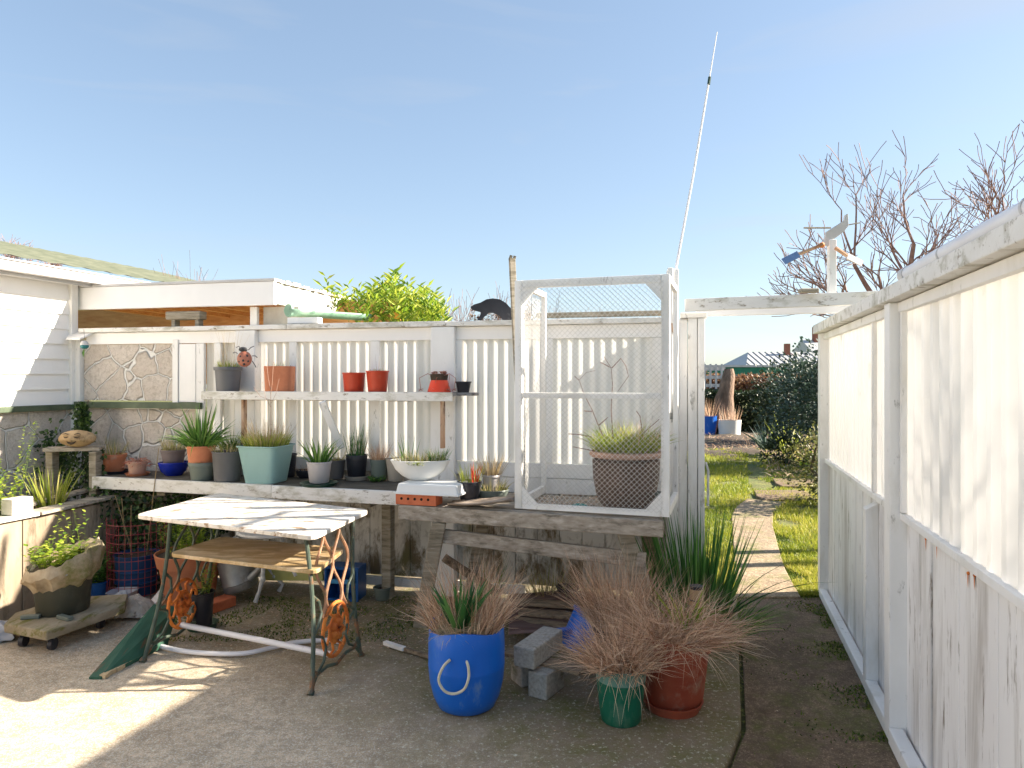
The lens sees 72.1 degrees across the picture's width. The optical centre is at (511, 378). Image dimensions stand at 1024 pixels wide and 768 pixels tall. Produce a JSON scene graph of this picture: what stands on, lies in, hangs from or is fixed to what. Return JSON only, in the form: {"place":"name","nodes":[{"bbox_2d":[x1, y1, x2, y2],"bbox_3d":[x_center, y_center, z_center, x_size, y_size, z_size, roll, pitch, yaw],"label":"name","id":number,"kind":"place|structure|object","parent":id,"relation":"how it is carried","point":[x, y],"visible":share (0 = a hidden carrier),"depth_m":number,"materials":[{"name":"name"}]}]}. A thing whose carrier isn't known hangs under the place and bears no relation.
{"place":"outdoors","nodes":[
{"label":"outdoors","id":0,"kind":"place"},
{"bbox_2d":[0,572,740,767],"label":"patio","id":1,"kind":"structure","parent":0,"point":[188,710],"depth_m":3.28,"materials":[{"name":"concrete"}]},
{"bbox_2d":[0,488,126,620],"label":"raised bed","id":2,"kind":"object","parent":1,"relation":"on","point":[35,527],"visible":0.6,"depth_m":4.69,"materials":[{"name":"white paint"}]},
{"bbox_2d":[1,496,32,515],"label":"pale block","id":3,"kind":"object","parent":2,"relation":"on","point":[13,506],"depth_m":4.57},
{"bbox_2d":[0,421,37,514],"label":"bushy plant","id":4,"kind":"object","parent":2,"relation":"on","point":[12,488],"visible":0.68,"depth_m":4.76,"materials":[{"name":"green plant"}]},
{"bbox_2d":[24,464,84,507],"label":"iris clump","id":5,"kind":"object","parent":2,"relation":"on","point":[44,494],"visible":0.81,"depth_m":4.96,"materials":[{"name":"green plant"}]},
{"bbox_2d":[43,445,104,504],"bbox_3d":[-3.288,0.731,5.287,0.380,0.439,0.200,0,0,-17],"label":"corner bench","id":6,"kind":"object","parent":2,"relation":"on","point":[52,461],"visible":0.65,"depth_m":5.24,"materials":[{"name":"wood"}]},
{"bbox_2d":[58,430,96,446],"bbox_3d":[-3.241,0.444,5.240,0.270,0.124,0.171,0,0,0],"label":"stone face","id":7,"kind":"object","parent":6,"relation":"on","point":[76,438],"visible":1,"depth_m":5.20},
{"bbox_2d":[4,594,127,649],"bbox_3d":[-2.708,1.468,4.330,0.488,0.162,0.670,0,0,21],"label":"plant dolly","id":8,"kind":"object","parent":1,"relation":"on","point":[26,625],"visible":0.93,"depth_m":4.12,"materials":[{"name":"brown wood"}]},
{"bbox_2d":[20,503,105,616],"bbox_3d":[-2.742,1.082,4.293,0.447,0.654,0.442,0,0,0],"label":"potted plant","id":9,"kind":"object","parent":8,"relation":"on","point":[57,580],"visible":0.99,"depth_m":4.19,"materials":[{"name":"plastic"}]},
{"bbox_2d":[0,241,195,504],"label":"weatherboard house","id":10,"kind":"structure","parent":1,"relation":"on","point":[38,313],"depth_m":5.45,"materials":[{"name":"white paint"}]},
{"bbox_2d":[78,278,401,383],"bbox_3d":[-2.770,-0.312,6.498,3.532,0.924,1.741,0,0,13],"label":"lean to roof","id":11,"kind":"object","parent":10,"relation":"attached to","point":[263,301],"visible":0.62,"depth_m":5.71,"materials":[{"name":"white paint"}]},
{"bbox_2d":[91,547,114,595],"bbox_3d":[-2.921,1.373,4.972,0.276,0.354,0.239,0,0,36],"label":"blue pot","id":12,"kind":"object","parent":1,"relation":"on","point":[99,585],"visible":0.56,"depth_m":4.95,"materials":[{"name":"plastic"}]},
{"bbox_2d":[33,400,228,588],"bbox_3d":[-2.967,0.873,5.338,1.562,1.410,0.437,0,0,0],"label":"ivy","id":13,"kind":"object","parent":1,"relation":"on","point":[156,505],"depth_m":5.34,"materials":[{"name":"plant"}]},
{"bbox_2d":[89,604,175,678],"bbox_3d":[-2.086,1.458,3.963,0.192,0.196,0.664,0,0,0],"label":"green board","id":14,"kind":"object","parent":1,"relation":"on","point":[128,649],"visible":0.77,"depth_m":3.92,"materials":[{"name":"paint"}]},
{"bbox_2d":[112,594,154,618],"bbox_3d":[-2.468,1.470,4.611,0.308,0.119,0.260,0,0,0],"label":"torn sack","id":15,"kind":"object","parent":1,"relation":"on","point":[138,606],"visible":0.64,"depth_m":4.55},
{"bbox_2d":[113,448,159,596],"bbox_3d":[-2.704,1.024,5.076,0.320,1.052,0.305,0,0,0],"label":"blue tub","id":16,"kind":"object","parent":1,"relation":"on","point":[122,571],"visible":0.7,"depth_m":4.99,"materials":[{"name":"blue plastic"}]},
{"bbox_2d":[106,518,166,598],"bbox_3d":[-2.702,1.265,5.024,0.393,0.570,0.283,0,0,0],"label":"wire mesh","id":17,"kind":"object","parent":1,"relation":"on","point":[108,529],"visible":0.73,"depth_m":4.94,"materials":[{"name":"metal"}]},
{"bbox_2d":[154,522,218,605],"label":"potted shrub","id":18,"kind":"object","parent":1,"relation":"on","point":[189,570],"visible":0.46,"depth_m":4.78,"materials":[{"name":"orange plant"}]},
{"bbox_2d":[187,617,218,632],"bbox_3d":[-1.930,1.532,4.381,0.195,0.035,0.195,0,0,0],"label":"saucer","id":19,"kind":"object","parent":1,"relation":"on","point":[214,622],"visible":0.23,"depth_m":4.36,"materials":[{"name":"green plastic"}]},
{"bbox_2d":[189,562,216,626],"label":"potted plant","id":20,"kind":"object","parent":19,"relation":"on","point":[204,600],"visible":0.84,"depth_m":4.30,"materials":[{"name":"black plant"}]},
{"bbox_2d":[217,535,260,594],"bbox_3d":[-1.860,1.298,4.968,0.425,0.407,0.251,0,0,0],"label":"bucket","id":21,"kind":"object","parent":1,"relation":"on","point":[234,579],"visible":0.62,"depth_m":4.87,"materials":[{"name":"metal"}]},
{"bbox_2d":[92,470,400,599],"bbox_3d":[-1.704,1.139,5.063,2.834,0.823,0.452,0,0,16],"label":"potting shelf","id":22,"kind":"object","parent":1,"relation":"on","point":[366,493],"visible":0.72,"depth_m":4.94,"materials":[{"name":"white paint"}]},
{"bbox_2d":[107,469,128,474],"bbox_3d":[-3.062,0.719,5.455,0.203,0.022,0.203,0,0,0],"label":"saucer","id":23,"kind":"object","parent":22,"relation":"on","point":[119,472],"visible":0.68,"depth_m":5.38,"materials":[{"name":"black plastic"}]},
{"bbox_2d":[99,435,130,471],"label":"potted plant","id":24,"kind":"object","parent":23,"relation":"on","point":[113,462],"visible":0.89,"depth_m":5.43,"materials":[{"name":"ceramic"}]},
{"bbox_2d":[158,460,187,475],"bbox_3d":[-2.570,0.679,5.346,0.219,0.102,0.219,0,0,0],"label":"bowl","id":25,"kind":"object","parent":22,"relation":"on","point":[172,469],"visible":0.88,"depth_m":5.27,"materials":[{"name":"ceramic"}]},
{"bbox_2d":[159,435,186,462],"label":"potted plant","id":26,"kind":"object","parent":25,"relation":"on","point":[172,454],"visible":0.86,"depth_m":5.29,"materials":[{"name":"ceramic"}]},
{"bbox_2d":[188,462,213,480],"bbox_3d":[-2.241,0.661,5.095,0.195,0.138,0.194,0,0,0],"label":"plant pot","id":27,"kind":"object","parent":22,"relation":"on","point":[201,471],"visible":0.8,"depth_m":5.02,"materials":[{"name":"green ceramic"}]},
{"bbox_2d":[153,404,241,462],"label":"potted plant","id":28,"kind":"object","parent":27,"relation":"on","point":[199,442],"visible":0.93,"depth_m":5.04,"materials":[{"name":"plant"}]},
{"bbox_2d":[209,439,241,481],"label":"potted plant","id":29,"kind":"object","parent":22,"relation":"on","point":[227,465],"visible":0.89,"depth_m":4.97,"materials":[{"name":"grey plastic"}]},
{"bbox_2d":[236,359,294,483],"bbox_3d":[-1.740,0.295,4.981,0.424,0.871,0.441,0,0,0],"label":"teal planter","id":30,"kind":"object","parent":22,"relation":"on","point":[265,459],"visible":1,"depth_m":4.87,"materials":[{"name":"ceramic"}]},
{"bbox_2d":[300,480,337,487],"bbox_3d":[-1.323,0.719,4.825,0.259,0.022,0.259,0,0,0],"label":"saucer","id":31,"kind":"object","parent":22,"relation":"on","point":[308,484],"visible":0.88,"depth_m":4.78,"materials":[{"name":"green plastic"}]},
{"bbox_2d":[299,439,344,483],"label":"potted plant","id":32,"kind":"object","parent":31,"relation":"on","point":[319,466],"visible":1,"depth_m":4.85,"materials":[{"name":"white plastic"}]},
{"bbox_2d":[323,439,348,478],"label":"potted plant","id":33,"kind":"object","parent":22,"relation":"on","point":[337,468],"visible":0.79,"depth_m":5.12,"materials":[{"name":"grey plastic"}]},
{"bbox_2d":[344,474,368,480],"bbox_3d":[-1.126,0.715,5.106,0.181,0.030,0.181,0,0,0],"label":"saucer","id":34,"kind":"object","parent":22,"relation":"on","point":[347,478],"visible":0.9,"depth_m":5.04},
{"bbox_2d":[341,422,373,476],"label":"potted plant","id":35,"kind":"object","parent":34,"relation":"on","point":[356,462],"visible":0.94,"depth_m":5.06,"materials":[{"name":"black plastic"}]},
{"bbox_2d":[361,441,396,480],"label":"potted plant","id":36,"kind":"object","parent":22,"relation":"on","point":[378,465],"visible":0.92,"depth_m":5.03,"materials":[{"name":"green plant"}]},
{"bbox_2d":[160,638,340,655],"bbox_3d":[-1.509,1.530,4.002,1.036,0.027,0.191,0,0,-6],"label":"hose","id":37,"kind":"object","parent":1,"relation":"on","point":[219,653],"visible":0.75,"depth_m":3.94,"materials":[{"name":"white plastic"}]},
{"bbox_2d":[138,493,366,695],"bbox_3d":[-1.500,1.175,4.135,1.485,0.779,0.940,0,0,21],"label":"treadle table","id":38,"kind":"object","parent":1,"relation":"on","point":[306,522],"visible":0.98,"depth_m":3.95,"materials":[{"name":"paint"}]},
{"bbox_2d":[236,531,296,602],"bbox_3d":[-1.684,1.304,4.980,0.500,0.488,0.497,0,0,0],"label":"cast iron table","id":39,"kind":"object","parent":1,"relation":"on","point":[262,579],"visible":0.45,"depth_m":4.84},
{"bbox_2d":[265,569,323,580],"bbox_3d":[-1.567,1.403,5.060,0.473,0.123,0.020,0,0,15],"label":"lime board","id":40,"kind":"object","parent":1,"relation":"on","point":[283,575],"visible":0.49,"depth_m":5.06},
{"bbox_2d":[324,561,365,601],"bbox_3d":[-1.175,1.431,4.992,0.254,0.238,0.172,0,0,12],"label":"blue basket","id":41,"kind":"object","parent":1,"relation":"on","point":[360,581],"visible":0.7,"depth_m":4.99,"materials":[{"name":"plastic"}]},
{"bbox_2d":[71,317,697,595],"bbox_3d":[-1.197,0.569,5.258,5.026,1.963,0.155,0,0,13],"label":"back fence","id":42,"kind":"object","parent":1,"relation":"on","point":[153,364],"visible":0.42,"depth_m":5.17,"materials":[{"name":"wood"}]},
{"bbox_2d":[166,311,206,326],"bbox_3d":[-2.592,-0.475,5.600,0.313,0.120,0.090,0,0,13],"label":"bird house block","id":43,"kind":"object","parent":42,"relation":"on","point":[176,317],"visible":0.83,"depth_m":5.56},
{"bbox_2d":[284,304,371,320],"bbox_3d":[-1.473,-0.524,5.690,0.110,0.100,0.784,0,0,38],"label":"green trough","id":44,"kind":"object","parent":42,"relation":"on","point":[290,310],"visible":0.94,"depth_m":5.59,"materials":[{"name":"plastic"}]},
{"bbox_2d":[201,391,478,449],"bbox_3d":[-1.274,0.302,5.095,2.091,0.422,0.273,0,0,14],"label":"wall shelf","id":45,"kind":"object","parent":42,"relation":"attached to","point":[323,397],"depth_m":5.00,"materials":[{"name":"white paint"}]},
{"bbox_2d":[209,326,242,390],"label":"potted plant","id":46,"kind":"object","parent":45,"relation":"on","point":[228,377],"visible":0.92,"depth_m":5.22,"materials":[{"name":"grey plant"}]},
{"bbox_2d":[264,363,294,390],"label":"potted plant","id":47,"kind":"object","parent":45,"relation":"on","point":[284,375],"visible":0.88,"depth_m":5.12,"materials":[{"name":"ceramic"}]},
{"bbox_2d":[342,370,365,391],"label":"potted plant","id":48,"kind":"object","parent":45,"relation":"on","point":[353,381],"visible":0.94,"depth_m":4.99,"materials":[{"name":"red plastic"}]},
{"bbox_2d":[366,357,388,391],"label":"potted plant","id":49,"kind":"object","parent":45,"relation":"on","point":[377,381],"visible":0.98,"depth_m":4.95,"materials":[{"name":"brown plant"}]},
{"bbox_2d":[419,371,456,391],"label":"potted succulent","id":50,"kind":"object","parent":45,"relation":"on","point":[439,382],"visible":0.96,"depth_m":4.84,"materials":[{"name":"orange plant"}]},
{"bbox_2d":[471,298,511,320],"bbox_3d":[-0.143,-0.492,5.000,0.306,0.158,0.018,0,0,0],"label":"animal cutout","id":51,"kind":"object","parent":42,"relation":"on","point":[500,308],"visible":0.82,"depth_m":4.99},
{"bbox_2d":[536,310,660,317],"bbox_3d":[0.614,-0.450,4.912,0.897,0.035,0.060,0,0,13],"label":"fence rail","id":52,"kind":"object","parent":42,"relation":"on","point":[619,313],"visible":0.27,"depth_m":4.88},
{"bbox_2d":[391,549,544,715],"bbox_3d":[-0.185,1.191,3.372,0.803,0.718,0.714,0,0,39],"label":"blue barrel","id":53,"kind":"object","parent":1,"relation":"on","point":[466,650],"visible":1,"depth_m":3.23,"materials":[{"name":"plastic"}]},
{"bbox_2d":[169,525,887,767],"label":"moss","id":54,"kind":"object","parent":1,"relation":"on","point":[788,571],"visible":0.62,"depth_m":4.43,"materials":[{"name":"plant"}]},
{"bbox_2d":[398,493,663,627],"bbox_3d":[0.161,1.162,4.371,1.590,0.798,0.664,0,0,16],"label":"trestle bench","id":55,"kind":"object","parent":1,"relation":"on","point":[626,529],"visible":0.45,"depth_m":4.11,"materials":[{"name":"wood"}]},
{"bbox_2d":[396,494,441,505],"bbox_3d":[-0.567,0.729,4.295,0.263,0.066,0.112,0,0,16],"label":"hollow brick","id":56,"kind":"object","parent":55,"relation":"on","point":[421,500],"visible":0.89,"depth_m":4.24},
{"bbox_2d":[394,479,467,496],"bbox_3d":[-0.481,0.666,4.337,0.418,0.064,0.260,0,0,16],"label":"white tray","id":57,"kind":"object","parent":56,"relation":"on","point":[439,487],"visible":0.76,"depth_m":4.24,"materials":[{"name":"plastic"}]},
{"bbox_2d":[391,435,452,479],"bbox_3d":[-0.568,0.484,4.406,0.409,0.295,0.263,0,0,0],"label":"white bowl","id":58,"kind":"object","parent":57,"relation":"on","point":[421,467],"visible":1,"depth_m":4.36,"materials":[{"name":"ceramic"}]},
{"bbox_2d":[442,554,498,595],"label":"loose beam","id":59,"kind":"structure","parent":55,"relation":"attached to","point":[456,565],"depth_m":4.63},
{"bbox_2d":[454,461,488,499],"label":"potted plant","id":60,"kind":"object","parent":55,"relation":"on","point":[472,486],"visible":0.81,"depth_m":4.30,"materials":[{"name":"black plant"}]},
{"bbox_2d":[447,496,514,505],"bbox_3d":[-0.183,0.729,4.191,0.402,0.071,0.184,0,0,16],"label":"driftwood dish","id":61,"kind":"object","parent":55,"relation":"on","point":[485,501],"visible":0.98,"depth_m":4.19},
{"bbox_2d":[473,453,510,490],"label":"potted plant","id":62,"kind":"object","parent":55,"relation":"on","point":[491,476],"visible":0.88,"depth_m":4.41,"materials":[{"name":"white plastic"}]},
{"bbox_2d":[479,475,513,497],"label":"potted plant","id":63,"kind":"object","parent":55,"relation":"on","point":[503,490],"visible":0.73,"depth_m":4.35,"materials":[{"name":"green plant"}]},
{"bbox_2d":[508,255,526,487],"bbox_3d":[0.040,-0.047,4.731,0.056,1.618,0.299,0,0,-16],"label":"broken timber","id":64,"kind":"object","parent":55,"relation":"on","point":[512,269],"visible":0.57,"depth_m":4.80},
{"bbox_2d":[514,274,677,516],"bbox_3d":[0.528,0.092,4.287,0.898,1.337,0.629,0,0,18],"label":"wire cage","id":65,"kind":"object","parent":55,"relation":"on","point":[663,503],"visible":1,"depth_m":4.03,"materials":[{"name":"white paint"}]},
{"bbox_2d":[572,357,682,508],"bbox_3d":[0.681,0.315,4.235,0.633,0.891,0.627,0,0,-40],"label":"potted shrub","id":66,"kind":"object","parent":55,"relation":"on","point":[619,466],"visible":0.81,"depth_m":4.08,"materials":[{"name":"wicker"}]},
{"bbox_2d":[528,665,563,699],"bbox_3d":[0.171,1.488,3.490,0.105,0.125,0.189,0,0,32],"label":"concrete block","id":67,"kind":"object","parent":1,"relation":"on","point":[545,683],"depth_m":3.42,"materials":[{"name":"concrete"}]},
{"bbox_2d":[505,647,585,675],"bbox_3d":[0.159,1.415,3.530,0.449,0.020,0.080,0,0,34],"label":"plank","id":68,"kind":"object","parent":67,"relation":"on","point":[509,652],"visible":0.49,"depth_m":3.46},
{"bbox_2d":[514,626,561,669],"bbox_3d":[0.136,1.352,3.552,0.115,0.100,0.322,0,0,30],"label":"concrete block","id":69,"kind":"object","parent":68,"relation":"on","point":[532,651],"depth_m":3.46,"materials":[{"name":"concrete"}]},
{"bbox_2d":[515,557,581,596],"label":"weeds","id":70,"kind":"object","parent":1,"relation":"on","point":[553,585],"visible":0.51,"depth_m":4.79,"materials":[{"name":"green plant"}]},
{"bbox_2d":[508,591,592,634],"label":"wooden planks","id":71,"kind":"object","parent":1,"relation":"on","point":[520,627],"visible":0.34,"depth_m":4.34,"materials":[{"name":"wood"}]},
{"bbox_2d":[518,608,571,619],"bbox_3d":[0.284,1.430,4.264,0.487,0.022,0.085,0,0,14],"label":"old board","id":72,"kind":"object","parent":71,"relation":"on","point":[564,615],"visible":0.56,"depth_m":4.26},
{"bbox_2d":[515,598,589,609],"bbox_3d":[0.268,1.400,4.376,0.497,0.022,0.085,0,0,12],"label":"old board","id":73,"kind":"object","parent":71,"relation":"on","point":[540,603],"visible":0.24,"depth_m":4.37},
{"bbox_2d":[557,605,594,658],"bbox_3d":[0.412,1.406,3.899,0.368,0.324,0.304,0,0,0],"label":"tipped blue tub","id":74,"kind":"object","parent":1,"relation":"on","point":[577,617],"visible":0.18,"depth_m":3.80,"materials":[{"name":"plastic"}]},
{"bbox_2d":[538,543,694,644],"bbox_3d":[0.531,1.213,3.738,0.812,0.674,0.757,0,0,0],"label":"brown grass pot","id":75,"kind":"object","parent":1,"relation":"on","point":[597,598],"depth_m":3.71,"materials":[{"name":"black plant"}]},
{"bbox_2d":[542,599,697,728],"bbox_3d":[0.469,1.286,3.211,0.690,0.528,0.713,0,0,-30],"label":"green planter","id":76,"kind":"object","parent":1,"relation":"on","point":[621,698],"visible":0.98,"depth_m":3.12,"materials":[{"name":"plastic"}]},
{"bbox_2d":[666,268,678,583],"bbox_3d":[1.041,0.416,4.572,0.075,2.267,0.095,0,0,0],"label":"aerial post","id":77,"kind":"object","parent":1,"relation":"on","point":[673,273],"visible":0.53,"depth_m":4.55,"materials":[{"name":"white paint"}]},
{"bbox_2d":[675,32,717,268],"bbox_3d":[1.201,-1.482,4.600,0.285,1.570,0.020,0,0,0],"label":"radio aerial","id":78,"kind":"object","parent":77,"relation":"on","point":[690,190],"visible":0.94,"depth_m":4.59,"materials":[{"name":"white plastic"}]},
{"bbox_2d":[643,689,703,719],"bbox_3d":[0.757,1.528,3.325,0.287,0.045,0.287,0,0,0],"label":"saucer","id":79,"kind":"object","parent":1,"relation":"on","point":[676,715],"visible":0.34,"depth_m":3.21,"materials":[{"name":"red ceramic"}]},
{"bbox_2d":[574,563,777,710],"bbox_3d":[0.784,1.213,3.341,0.977,0.650,0.880,0,0,0],"label":"red planter","id":80,"kind":"object","parent":79,"relation":"on","point":[703,638],"visible":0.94,"depth_m":3.25,"materials":[{"name":"ceramic"}]},
{"bbox_2d":[679,312,708,593],"bbox_3d":[1.240,0.557,4.808,0.195,1.985,0.385,0,0,13],"label":"gate post","id":81,"kind":"object","parent":1,"relation":"on","point":[696,391],"visible":0.72,"depth_m":4.64,"materials":[{"name":"white paint"}]},
{"bbox_2d":[696,305,850,315],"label":"lintel beam","id":82,"kind":"structure","parent":81,"relation":"on","point":[806,310],"depth_m":4.74,"materials":[{"name":"white paint"}]},
{"bbox_2d":[685,291,876,311],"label":"lintel beam","id":83,"kind":"structure","parent":81,"relation":"on","point":[782,301],"depth_m":4.43,"materials":[{"name":"white paint"}]},
{"bbox_2d":[781,214,862,292],"bbox_3d":[1.936,-0.768,4.401,0.521,0.536,0.086,0,0,0],"label":"whirligig","id":84,"kind":"object","parent":83,"relation":"on","point":[830,236],"visible":0.92,"depth_m":4.40,"materials":[{"name":"white paint"}]},
{"bbox_2d":[635,502,824,648],"bbox_3d":[1.239,1.137,4.186,1.049,0.832,0.887,0,0,-16],"label":"green clump","id":85,"kind":"object","parent":1,"relation":"on","point":[702,564],"visible":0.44,"depth_m":4.13,"materials":[{"name":"green plant"}]},
{"bbox_2d":[90,388,763,767],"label":"ground","id":86,"kind":"structure","parent":0,"point":[742,702],"depth_m":3.69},
{"bbox_2d":[706,365,800,376],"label":"shade house","id":87,"kind":"structure","parent":86,"relation":"on","point":[744,369],"depth_m":24.90,"materials":[{"name":"green fabric"}]},
{"bbox_2d":[724,344,817,377],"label":"neighbour house","id":88,"kind":"structure","parent":86,"relation":"on","point":[755,358],"depth_m":62.62,"materials":[{"name":"brick"}]},
{"bbox_2d":[0,0,1023,387],"label":"sky","id":89,"kind":"structure","parent":0,"point":[289,140],"materials":[{"name":"blue"}]},
{"bbox_2d":[300,447,818,597],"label":"lawn","id":90,"kind":"structure","parent":0,"point":[757,474],"depth_m":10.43,"materials":[{"name":"plant"}]},
{"bbox_2d":[313,262,458,322],"bbox_3d":[-1.131,0.244,6.386,1.363,2.628,1.284,0,0,0],"label":"citrus bush","id":91,"kind":"object","parent":90,"relation":"on","point":[412,306],"visible":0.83,"depth_m":6.07,"materials":[{"name":"green plant"}]},
{"bbox_2d":[441,281,559,320],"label":"bare shrub","id":92,"kind":"object","parent":90,"relation":"on","point":[487,319],"visible":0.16,"depth_m":7.16,"materials":[{"name":"brown plant"}]},
{"bbox_2d":[754,426,807,466],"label":"shrub","id":93,"kind":"object","parent":90,"relation":"on","point":[773,442],"visible":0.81,"depth_m":12.84,"materials":[{"name":"green plant"}]},
{"bbox_2d":[754,490,815,501],"bbox_3d":[3.638,1.567,9.410,0.844,0.046,0.777,0,0,0],"label":"stepping stone","id":94,"kind":"object","parent":90,"relation":"on","point":[761,495],"visible":0.72,"depth_m":9.32,"materials":[{"name":"concrete"}]},
{"bbox_2d":[753,336,817,465],"bbox_3d":[5.968,0.343,12.643,3.007,2.547,2.714,0,0,26],"label":"blue green shrub","id":95,"kind":"object","parent":90,"relation":"on","point":[811,406],"visible":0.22,"depth_m":12.58,"materials":[{"name":"green plant"}]},
{"bbox_2d":[771,423,817,505],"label":"shrub","id":96,"kind":"object","parent":90,"relation":"on","point":[813,465],"visible":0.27,"depth_m":8.79,"materials":[{"name":"green plant"}]},
{"bbox_2d":[758,130,988,317],"bbox_3d":[3.445,-0.400,6.561,2.663,4.003,1.728,0,0,0],"label":"bare tree","id":97,"kind":"object","parent":90,"relation":"on","point":[903,215],"visible":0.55,"depth_m":6.47,"materials":[{"name":"brown plant"}]},
{"bbox_2d":[924,120,1023,240],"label":"bare tree","id":98,"kind":"object","parent":90,"relation":"on","point":[988,199],"visible":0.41,"depth_m":6.18,"materials":[{"name":"brown plant"}]},
{"bbox_2d":[687,430,816,463],"bbox_3d":[6.750,1.585,17.500,10.500,0.271,11.000,0,0,0],"label":"garden bed","id":99,"kind":"object","parent":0,"point":[723,438],"visible":0.06,"depth_m":16.30,"materials":[{"name":"soil"}]},
{"bbox_2d":[714,369,734,427],"bbox_3d":[6.018,0.557,20.000,0.661,1.696,0.680,0,0,0],"label":"tree stump","id":100,"kind":"object","parent":99,"relation":"on","point":[724,396],"visible":0.76,"depth_m":19.84,"materials":[{"name":"wood"}]},
{"bbox_2d":[717,406,742,434],"bbox_3d":[5.969,1.109,19.322,0.646,0.882,0.789,0,0,0],"label":"white garden tub","id":101,"kind":"object","parent":99,"relation":"on","point":[732,425],"visible":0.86,"depth_m":19.08,"materials":[{"name":"plastic"}]},
{"bbox_2d":[687,388,812,432],"bbox_3d":[7.649,0.948,21.029,5.903,1.427,1.611,0,0,0],"label":"clipped hedge","id":102,"kind":"object","parent":99,"relation":"on","point":[745,427],"visible":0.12,"depth_m":20.45,"materials":[{"name":"green plant"}]},
{"bbox_2d":[706,371,812,392],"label":"red leaf hedge","id":103,"kind":"object","parent":99,"relation":"on","point":[743,382],"visible":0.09,"depth_m":22.25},
{"bbox_2d":[738,349,817,440],"bbox_3d":[6.896,0.454,17.236,2.525,2.387,2.354,0,0,0],"label":"dark shrub","id":104,"kind":"object","parent":99,"relation":"on","point":[761,371],"visible":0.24,"depth_m":17.20,"materials":[{"name":"green plant"}]},
{"bbox_2d":[731,499,800,601],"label":"garden path","id":105,"kind":"structure","parent":0,"point":[765,557],"depth_m":6.28,"materials":[{"name":"concrete"}]},
{"bbox_2d":[731,598,899,767],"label":"side path","id":106,"kind":"structure","parent":0,"point":[771,739],"depth_m":3.42,"materials":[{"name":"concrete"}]},
{"bbox_2d":[0,592,870,765],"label":"leaf litter","id":107,"kind":"object","parent":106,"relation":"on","point":[310,644],"visible":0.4,"depth_m":4.29,"materials":[{"name":"brown plant"}]},
{"bbox_2d":[813,214,1023,767],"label":"side fence","id":108,"kind":"object","parent":106,"relation":"on","point":[921,475],"visible":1,"depth_m":2.63,"materials":[{"name":"white"}]},
{"bbox_2d":[897,198,1023,279],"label":"drain pipe","id":109,"kind":"object","parent":108,"relation":"on","point":[995,221],"visible":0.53,"depth_m":2.12,"materials":[{"name":"white plastic"}]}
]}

